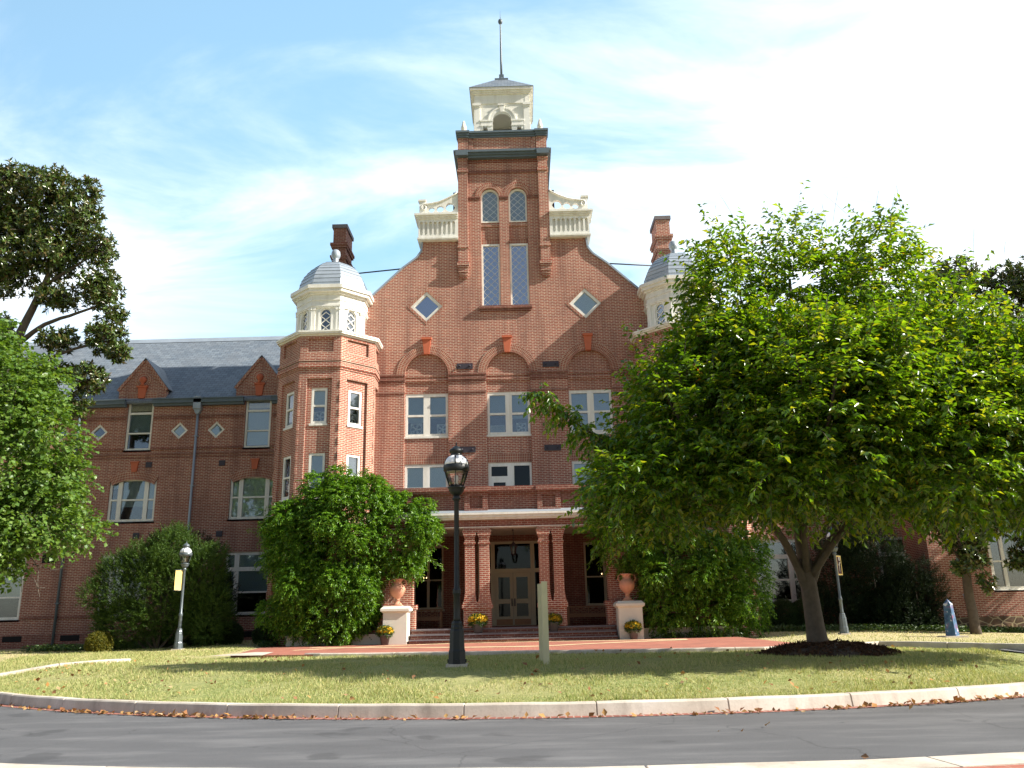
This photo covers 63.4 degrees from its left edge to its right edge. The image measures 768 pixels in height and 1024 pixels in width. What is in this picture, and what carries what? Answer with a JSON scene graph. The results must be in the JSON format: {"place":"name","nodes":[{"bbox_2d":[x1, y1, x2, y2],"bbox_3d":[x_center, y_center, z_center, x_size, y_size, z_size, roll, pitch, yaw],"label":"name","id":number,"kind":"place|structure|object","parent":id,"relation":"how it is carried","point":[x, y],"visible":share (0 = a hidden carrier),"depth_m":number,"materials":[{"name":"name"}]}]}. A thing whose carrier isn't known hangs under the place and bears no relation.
{"place":"outdoors","nodes":[
{"label":"outdoors","id":0,"kind":"place"},
{"bbox_2d":[0,697,1023,767],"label":"road","id":1,"kind":"structure","parent":0,"point":[34,736],"depth_m":9.31,"materials":[{"name":"grey asphalt"}]},
{"bbox_2d":[0,682,1023,717],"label":"island kerb","id":2,"kind":"structure","parent":1,"relation":"on","point":[574,708],"depth_m":11.62,"materials":[{"name":"concrete"}]},
{"bbox_2d":[0,752,1023,767],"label":"roadside kerb","id":3,"kind":"structure","parent":1,"relation":"on","point":[986,759],"depth_m":6.66,"materials":[{"name":"concrete"}]},
{"bbox_2d":[0,695,1023,719],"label":"brick gutter","id":4,"kind":"object","parent":1,"relation":"on","point":[15,706],"visible":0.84,"depth_m":11.35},
{"bbox_2d":[0,644,1023,758],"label":"leaf litter","id":5,"kind":"object","parent":4,"relation":"on","point":[604,712],"visible":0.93,"depth_m":12.10,"materials":[{"name":"brown plant"}]},
{"bbox_2d":[0,630,1023,703],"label":"lawn","id":6,"kind":"structure","parent":0,"point":[470,677],"depth_m":14.26,"materials":[{"name":"green plant"}]},
{"bbox_2d":[0,312,118,596],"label":"maple tree","id":7,"kind":"object","parent":6,"relation":"on","point":[32,409],"visible":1,"depth_m":21.89,"materials":[{"name":"green plant"}]},
{"bbox_2d":[0,658,130,675],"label":"lane kerb","id":8,"kind":"structure","parent":6,"relation":"on","point":[50,665],"depth_m":19.46,"materials":[{"name":"concrete"}]},
{"bbox_2d":[0,157,133,419],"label":"magnolia tree","id":9,"kind":"object","parent":6,"relation":"on","point":[30,233],"visible":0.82,"depth_m":31.33,"materials":[{"name":"green plant"}]},
{"bbox_2d":[83,630,113,652],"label":"boxwood bush","id":10,"kind":"object","parent":6,"relation":"on","point":[104,637],"visible":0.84,"depth_m":27.12,"materials":[{"name":"green plant"}]},
{"bbox_2d":[74,519,237,650],"bbox_3d":[-12.174,7.037,28.836,5.530,4.594,2.635,-1,-16,0],"label":"juniper bush","id":11,"kind":"object","parent":6,"relation":"on","point":[135,609],"visible":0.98,"depth_m":28.22,"materials":[{"name":"green plant"}]},
{"bbox_2d":[151,629,174,647],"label":"boxwood bush","id":12,"kind":"object","parent":6,"relation":"on","point":[167,645],"visible":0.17,"depth_m":29.14,"materials":[{"name":"green plant"}]},
{"bbox_2d":[171,542,192,649],"bbox_3d":[-10.862,6.967,27.289,0.423,3.520,0.423,-1,-16,0],"label":"street lamp","id":13,"kind":"object","parent":6,"relation":"on","point":[185,550],"visible":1,"depth_m":27.28,"materials":[{"name":"metal"}]},
{"bbox_2d":[173,570,181,590],"bbox_3d":[-11.006,6.481,27.351,0.300,0.683,0.048,10,-19,-34],"label":"banner","id":14,"kind":"object","parent":13,"relation":"attached to","point":[178,580],"visible":1,"depth_m":27.33,"materials":[{"name":"yellow fabric"}]},
{"bbox_2d":[144,524,246,642],"bbox_3d":[-12.528,7.978,32.647,4.330,5.031,2.615,-1,-16,0],"label":"juniper bush","id":15,"kind":"object","parent":6,"relation":"on","point":[235,597],"visible":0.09,"depth_m":32.64,"materials":[{"name":"green plant"}]},
{"bbox_2d":[184,618,216,645],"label":"boxwood bush","id":16,"kind":"object","parent":6,"relation":"on","point":[188,643],"visible":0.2,"depth_m":28.95,"materials":[{"name":"green plant"}]},
{"bbox_2d":[216,621,244,644],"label":"boxwood bush","id":17,"kind":"object","parent":6,"relation":"on","point":[238,634],"visible":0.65,"depth_m":29.05,"materials":[{"name":"green plant"}]},
{"bbox_2d":[251,623,276,644],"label":"boxwood bush","id":18,"kind":"object","parent":6,"relation":"on","point":[257,635],"visible":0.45,"depth_m":28.77,"materials":[{"name":"green plant"}]},
{"bbox_2d":[285,634,380,646],"bbox_3d":[-5.886,8.646,27.614,3.300,0.540,0.310,-1,-16,0],"label":"mulch bed","id":19,"kind":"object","parent":6,"relation":"on","point":[367,640],"depth_m":27.52,"materials":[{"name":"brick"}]},
{"bbox_2d":[246,461,446,646],"bbox_3d":[-5.646,5.864,28.166,7.018,6.532,3.347,-1,-16,0],"label":"wisteria bush","id":20,"kind":"object","parent":6,"relation":"on","point":[301,581],"visible":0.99,"depth_m":27.65,"materials":[{"name":"green plant"}]},
{"bbox_2d":[443,442,468,667],"bbox_3d":[-1.062,3.219,15.886,0.514,4.278,0.514,-1,-16,0],"label":"street lamp","id":21,"kind":"object","parent":6,"relation":"on","point":[456,462],"visible":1,"depth_m":15.84,"materials":[{"name":"metal"}]},
{"bbox_2d":[230,636,791,657],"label":"brick paving","id":22,"kind":"structure","parent":6,"relation":"on","point":[285,651],"depth_m":22.71,"materials":[{"name":"red brick"}]},
{"bbox_2d":[213,652,271,655],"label":"ramp slab","id":23,"kind":"structure","parent":22,"relation":"on","point":[253,653],"depth_m":21.54,"materials":[{"name":"concrete"}]},
{"bbox_2d":[375,625,393,644],"bbox_3d":[-4.110,8.121,26.815,0.674,0.632,0.610,-1,-16,0],"label":"flower pot","id":24,"kind":"object","parent":22,"relation":"on","point":[384,633],"visible":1,"depth_m":26.68,"materials":[{"name":"yellow plastic"}]},
{"bbox_2d":[380,606,412,644],"bbox_3d":[-3.823,7.993,27.418,0.940,1.230,0.940,-1,-16,0],"label":"stone pedestal","id":25,"kind":"object","parent":22,"relation":"on","point":[397,618],"visible":0.89,"depth_m":27.09,"materials":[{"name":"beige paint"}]},
{"bbox_2d":[389,579,406,605],"bbox_3d":[-3.826,6.975,27.702,0.536,0.885,0.530,8,-18,-31],"label":"terracotta urn","id":26,"kind":"object","parent":25,"relation":"on","point":[397,589],"visible":0.98,"depth_m":27.55,"materials":[{"name":"ceramic"}]},
{"bbox_2d":[292,639,676,650],"bbox_3d":[-0.603,8.114,25.913,12.004,0.001,2.937,1,-16,-10],"label":"paving band","id":27,"kind":"object","parent":22,"relation":"on","point":[499,642],"visible":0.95,"depth_m":26.14,"materials":[{"name":"red brick"}]},
{"bbox_2d":[311,639,686,647],"bbox_3d":[-0.467,7.615,24.151,11.600,0.001,3.600,-1,-16,0],"label":"paving band","id":28,"kind":"object","parent":22,"relation":"on","point":[488,646],"visible":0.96,"depth_m":24.00,"materials":[{"name":"red brick"}]},
{"bbox_2d":[613,600,644,639],"bbox_3d":[3.884,7.801,27.358,0.940,1.230,0.940,-1,-16,0],"label":"stone pedestal","id":29,"kind":"object","parent":22,"relation":"on","point":[626,611],"visible":0.84,"depth_m":27.03,"materials":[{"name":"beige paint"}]},
{"bbox_2d":[617,573,635,600],"bbox_3d":[3.841,6.783,27.642,0.536,0.885,0.530,-11,-18,32],"label":"terracotta urn","id":30,"kind":"object","parent":29,"relation":"on","point":[626,584],"visible":1,"depth_m":27.50,"materials":[{"name":"ceramic"}]},
{"bbox_2d":[624,620,641,639],"bbox_3d":[3.933,7.922,26.753,0.658,0.630,0.623,-1,-16,0],"label":"flower pot","id":31,"kind":"object","parent":22,"relation":"on","point":[635,625],"visible":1,"depth_m":26.62,"materials":[{"name":"yellow plastic"}]},
{"bbox_2d":[0,19,1023,649],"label":"college building","id":32,"kind":"structure","parent":6,"relation":"on","point":[488,305],"depth_m":33.49,"materials":[{"name":"red brick"}]},
{"bbox_2d":[314,411,324,420],"bbox_3d":[-7.146,1.232,30.827,0.400,0.400,0.100,-1,-16,0],"label":"box fan","id":33,"kind":"object","parent":32,"relation":"attached to","point":[316,414],"visible":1,"depth_m":30.82,"materials":[{"name":"plastic"}]},
{"bbox_2d":[350,413,356,423],"bbox_3d":[-6.058,1.326,31.250,0.400,0.400,0.100,14,-21,-42],"label":"box fan","id":34,"kind":"object","parent":32,"relation":"attached to","point":[355,418],"visible":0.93,"depth_m":31.31,"materials":[{"name":"plastic"}]},
{"bbox_2d":[410,423,422,433],"bbox_3d":[-3.767,1.794,32.666,0.460,0.460,0.100,-1,-16,0],"label":"box fan","id":35,"kind":"object","parent":32,"relation":"attached to","point":[418,425],"visible":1,"depth_m":32.66,"materials":[{"name":"plastic"}]},
{"bbox_2d":[404,394,448,438],"bbox_3d":[-3.360,1.270,32.673,1.800,1.805,0.174,-1,-16,0],"label":"window","id":36,"kind":"structure","parent":32,"relation":"in","point":[420,408],"depth_m":32.78,"materials":[{"name":"white paint"}]},
{"bbox_2d":[405,464,447,487],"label":"window","id":37,"kind":"structure","parent":32,"relation":"in","point":[416,476],"depth_m":32.09,"materials":[{"name":"white paint"}]},
{"bbox_2d":[407,288,445,324],"bbox_3d":[-3.481,-3.141,33.799,1.600,1.600,0.142,-1,-16,0],"label":"diamond window","id":38,"kind":"structure","parent":32,"relation":"in","point":[426,306],"depth_m":33.80,"materials":[{"name":"blue glass"}]},
{"bbox_2d":[417,609,442,627],"bbox_3d":[-3.408,8.736,30.810,1.610,0.670,0.545,-1,-16,0],"label":"garden bench","id":39,"kind":"object","parent":32,"relation":"on","point":[429,618],"visible":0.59,"depth_m":31.04,"materials":[{"name":"brown wood"}]},
{"bbox_2d":[415,545,444,611],"bbox_3d":[-3.268,7.616,32.442,1.270,2.515,0.150,-1,-16,0],"label":"window","id":40,"kind":"structure","parent":32,"relation":"in","point":[428,593],"depth_m":32.39,"materials":[{"name":"black glass"}]},
{"bbox_2d":[437,424,445,433],"bbox_3d":[-2.746,1.797,32.650,0.400,0.400,0.100,-1,-16,0],"label":"box fan","id":41,"kind":"object","parent":32,"relation":"attached to","point":[442,425],"visible":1,"depth_m":32.64,"materials":[{"name":"plastic"}]},
{"bbox_2d":[467,613,488,632],"bbox_3d":[-1.120,7.945,27.571,0.775,0.678,0.718,-1,-16,0],"label":"flower pot","id":42,"kind":"object","parent":32,"relation":"on","point":[478,621],"visible":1,"depth_m":27.42,"materials":[{"name":"yellow plastic"}]},
{"bbox_2d":[481,189,498,222],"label":"window","id":43,"kind":"structure","parent":32,"relation":"in","point":[489,198],"depth_m":35.09,"materials":[{"name":"blue glass"}]},
{"bbox_2d":[481,244,500,305],"bbox_3d":[-0.865,-4.482,34.213,0.760,2.770,0.090,-1,-16,0],"label":"window","id":44,"kind":"structure","parent":32,"relation":"in","point":[491,289],"depth_m":34.22,"materials":[{"name":"blue glass"}]},
{"bbox_2d":[490,425,504,432],"bbox_3d":[-0.566,1.791,32.620,0.560,0.300,0.100,-1,-16,0],"label":"air conditioner","id":45,"kind":"object","parent":32,"relation":"attached to","point":[496,427],"visible":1,"depth_m":32.60,"materials":[{"name":"plastic"}]},
{"bbox_2d":[495,573,513,625],"bbox_3d":[-0.296,8.360,32.188,0.690,1.985,0.113,-1,-16,0],"label":"door","id":46,"kind":"structure","parent":32,"relation":"in","point":[503,581],"depth_m":32.19,"materials":[{"name":"beige paint"}]},
{"bbox_2d":[487,392,531,436],"bbox_3d":[-0.126,1.189,32.648,1.800,1.805,0.174,-1,-16,0],"label":"window","id":47,"kind":"structure","parent":32,"relation":"in","point":[498,403],"depth_m":32.75,"materials":[{"name":"white paint"}]},
{"bbox_2d":[488,462,531,485],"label":"window","id":48,"kind":"structure","parent":32,"relation":"in","point":[499,474],"depth_m":32.02,"materials":[{"name":"white paint"}]},
{"bbox_2d":[509,529,516,554],"bbox_3d":[0.049,5.843,30.556,0.300,0.940,0.260,-1,-16,0],"label":"hanging lantern","id":49,"kind":"object","parent":32,"relation":"hanging from","point":[513,544],"visible":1,"depth_m":30.45,"materials":[{"name":"metal"}]},
{"bbox_2d":[509,189,526,221],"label":"window","id":50,"kind":"structure","parent":32,"relation":"in","point":[517,197],"depth_m":35.08,"materials":[{"name":"blue glass"}]},
{"bbox_2d":[510,243,529,304],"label":"window","id":51,"kind":"structure","parent":32,"relation":"in","point":[519,269],"depth_m":34.21,"materials":[{"name":"blue glass"}]},
{"bbox_2d":[517,423,525,431],"bbox_3d":[0.373,1.729,32.623,0.380,0.380,0.100,-1,-16,0],"label":"box fan","id":52,"kind":"object","parent":32,"relation":"attached to","point":[522,427],"visible":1,"depth_m":32.61,"materials":[{"name":"plastic"}]},
{"bbox_2d":[513,572,531,624],"bbox_3d":[0.404,8.343,32.183,0.690,1.985,0.113,-1,-16,0],"label":"door","id":53,"kind":"structure","parent":32,"relation":"in","point":[521,581],"depth_m":32.20,"materials":[{"name":"beige paint"}]},
{"bbox_2d":[548,612,562,631],"bbox_3d":[1.399,7.907,27.549,0.677,0.627,0.619,-1,-16,0],"label":"flower pot","id":54,"kind":"object","parent":32,"relation":"on","point":[557,619],"visible":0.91,"depth_m":27.40,"materials":[{"name":"yellow plastic"}]},
{"bbox_2d":[566,285,604,320],"bbox_3d":[2.978,-3.273,33.740,1.600,1.600,0.142,-1,-16,0],"label":"diamond window","id":55,"kind":"structure","parent":32,"relation":"in","point":[585,303],"depth_m":33.75,"materials":[{"name":"blue glass"}]},
{"bbox_2d":[567,605,605,624],"bbox_3d":[2.870,8.579,30.761,1.610,0.670,0.545,-1,-16,0],"label":"garden bench","id":56,"kind":"object","parent":32,"relation":"on","point":[588,614],"visible":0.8,"depth_m":30.99,"materials":[{"name":"brown wood"}]},
{"bbox_2d":[572,461,601,483],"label":"window","id":57,"kind":"structure","parent":32,"relation":"in","point":[575,464],"depth_m":32.06,"materials":[{"name":"glass"}]},
{"bbox_2d":[569,390,612,433],"bbox_3d":[3.108,1.108,32.623,1.800,1.805,0.174,-1,-16,0],"label":"window","id":58,"kind":"structure","parent":32,"relation":"in","point":[589,400],"depth_m":32.74,"materials":[{"name":"blue glass"}]},
{"bbox_2d":[583,542,607,607],"bbox_3d":[3.414,7.439,32.392,1.260,2.495,0.150,-1,-16,0],"label":"window","id":59,"kind":"structure","parent":32,"relation":"in","point":[595,580],"depth_m":32.35,"materials":[{"name":"black glass"}]},
{"bbox_2d":[18,622,1023,651],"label":"ground cover","id":60,"kind":"object","parent":6,"relation":"on","point":[47,647],"visible":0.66,"depth_m":30.03,"materials":[{"name":"green plant"}]},
{"bbox_2d":[537,581,549,664],"bbox_3d":[0.611,4.698,16.175,0.113,1.605,1.015,0,-16,-3],"label":"sign post","id":61,"kind":"object","parent":6,"relation":"on","point":[543,622],"visible":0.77,"depth_m":15.81,"materials":[{"name":"beige paint"}]},
{"bbox_2d":[304,641,1023,656],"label":"forecourt kerb","id":62,"kind":"structure","parent":6,"relation":"on","point":[989,646],"depth_m":19.07,"materials":[{"name":"concrete"}]},
{"bbox_2d":[582,495,777,637],"bbox_3d":[5.738,6.003,28.131,6.705,5.708,3.175,-1,-16,0],"label":"wisteria bush","id":63,"kind":"object","parent":6,"relation":"on","point":[728,609],"visible":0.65,"depth_m":27.31,"materials":[{"name":"green plant"}]},
{"bbox_2d":[644,626,737,637],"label":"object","id":64,"kind":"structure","parent":6,"relation":"on","point":[646,633],"depth_m":27.44,"materials":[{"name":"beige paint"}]},
{"bbox_2d":[761,600,779,628],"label":"boxwood bush","id":65,"kind":"object","parent":6,"relation":"on","point":[772,620],"visible":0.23,"depth_m":31.38,"materials":[{"name":"green plant"}]},
{"bbox_2d":[769,599,801,630],"bbox_3d":[10.436,8.935,31.723,1.363,1.411,1.318,-1,-16,0],"label":"boxwood bush","id":66,"kind":"object","parent":6,"relation":"on","point":[783,605],"visible":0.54,"depth_m":31.34,"materials":[{"name":"green plant"}]},
{"bbox_2d":[791,597,823,625],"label":"boxwood bush","id":67,"kind":"object","parent":6,"relation":"on","point":[799,603],"visible":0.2,"depth_m":31.38,"materials":[{"name":"green plant"}]},
{"bbox_2d":[756,637,903,657],"bbox_3d":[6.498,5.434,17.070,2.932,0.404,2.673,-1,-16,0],"label":"mulch chip","id":68,"kind":"object","parent":6,"relation":"on","point":[853,644],"visible":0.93,"depth_m":16.46,"materials":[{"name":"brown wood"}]},
{"bbox_2d":[518,180,1023,642],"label":"cherry tree","id":69,"kind":"object","parent":68,"relation":"in","point":[912,432],"visible":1,"depth_m":15.30,"materials":[{"name":"green plant"}]},
{"bbox_2d":[826,527,850,634],"bbox_3d":[10.670,6.410,27.126,0.423,3.520,0.423,-1,-16,0],"label":"street lamp","id":70,"kind":"object","parent":6,"relation":"on","point":[843,628],"visible":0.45,"depth_m":26.87,"materials":[{"name":"metal"}]},
{"bbox_2d":[836,555,842,575],"bbox_3d":[10.817,6.005,27.421,0.054,0.683,0.471,-14,-20,38],"label":"banner","id":71,"kind":"object","parent":70,"relation":"attached to","point":[838,558],"visible":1,"depth_m":27.46,"materials":[{"name":"yellow fabric"}]},
{"bbox_2d":[796,527,883,625],"bbox_3d":[12.883,7.675,32.508,3.557,4.416,2.819,-1,-16,0],"label":"yew bush","id":72,"kind":"object","parent":6,"relation":"on","point":[826,604],"visible":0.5,"depth_m":31.90,"materials":[{"name":"green plant"}]},
{"bbox_2d":[829,517,933,625],"bbox_3d":[14.389,7.453,32.756,3.820,4.930,3.060,-1,-16,0],"label":"yew bush","id":73,"kind":"object","parent":6,"relation":"on","point":[891,561],"visible":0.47,"depth_m":32.15,"materials":[{"name":"green plant"}]},
{"bbox_2d":[866,554,958,630],"bbox_3d":[15.204,8.034,31.507,3.251,3.075,2.818,11,-20,-38],"label":"yew bush","id":74,"kind":"object","parent":6,"relation":"on","point":[921,579],"visible":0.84,"depth_m":31.19,"materials":[{"name":"green plant"}]},
{"bbox_2d":[938,599,968,637],"bbox_3d":[13.643,7.314,25.791,0.680,1.210,0.600,-1,-16,0],"label":"painted obelisk","id":75,"kind":"object","parent":6,"relation":"on","point":[951,628],"visible":0.84,"depth_m":25.69,"materials":[{"name":"paint"}]},
{"bbox_2d":[914,255,1023,633],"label":"magnolia tree","id":76,"kind":"object","parent":6,"relation":"on","point":[969,555],"visible":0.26,"depth_m":29.09,"materials":[{"name":"green plant"}]},
{"bbox_2d":[0,0,1023,341],"label":"sky","id":77,"kind":"structure","parent":0,"point":[225,141],"materials":[{"name":"blue"}]},
{"bbox_2d":[956,764,1023,767],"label":"verge paving","id":78,"kind":"structure","parent":0,"point":[1012,766],"depth_m":6.38,"materials":[{"name":"brick"}]},
{"bbox_2d":[1001,649,1023,651],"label":"lane","id":79,"kind":"structure","parent":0,"point":[1012,650],"depth_m":17.20,"materials":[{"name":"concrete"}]}
]}

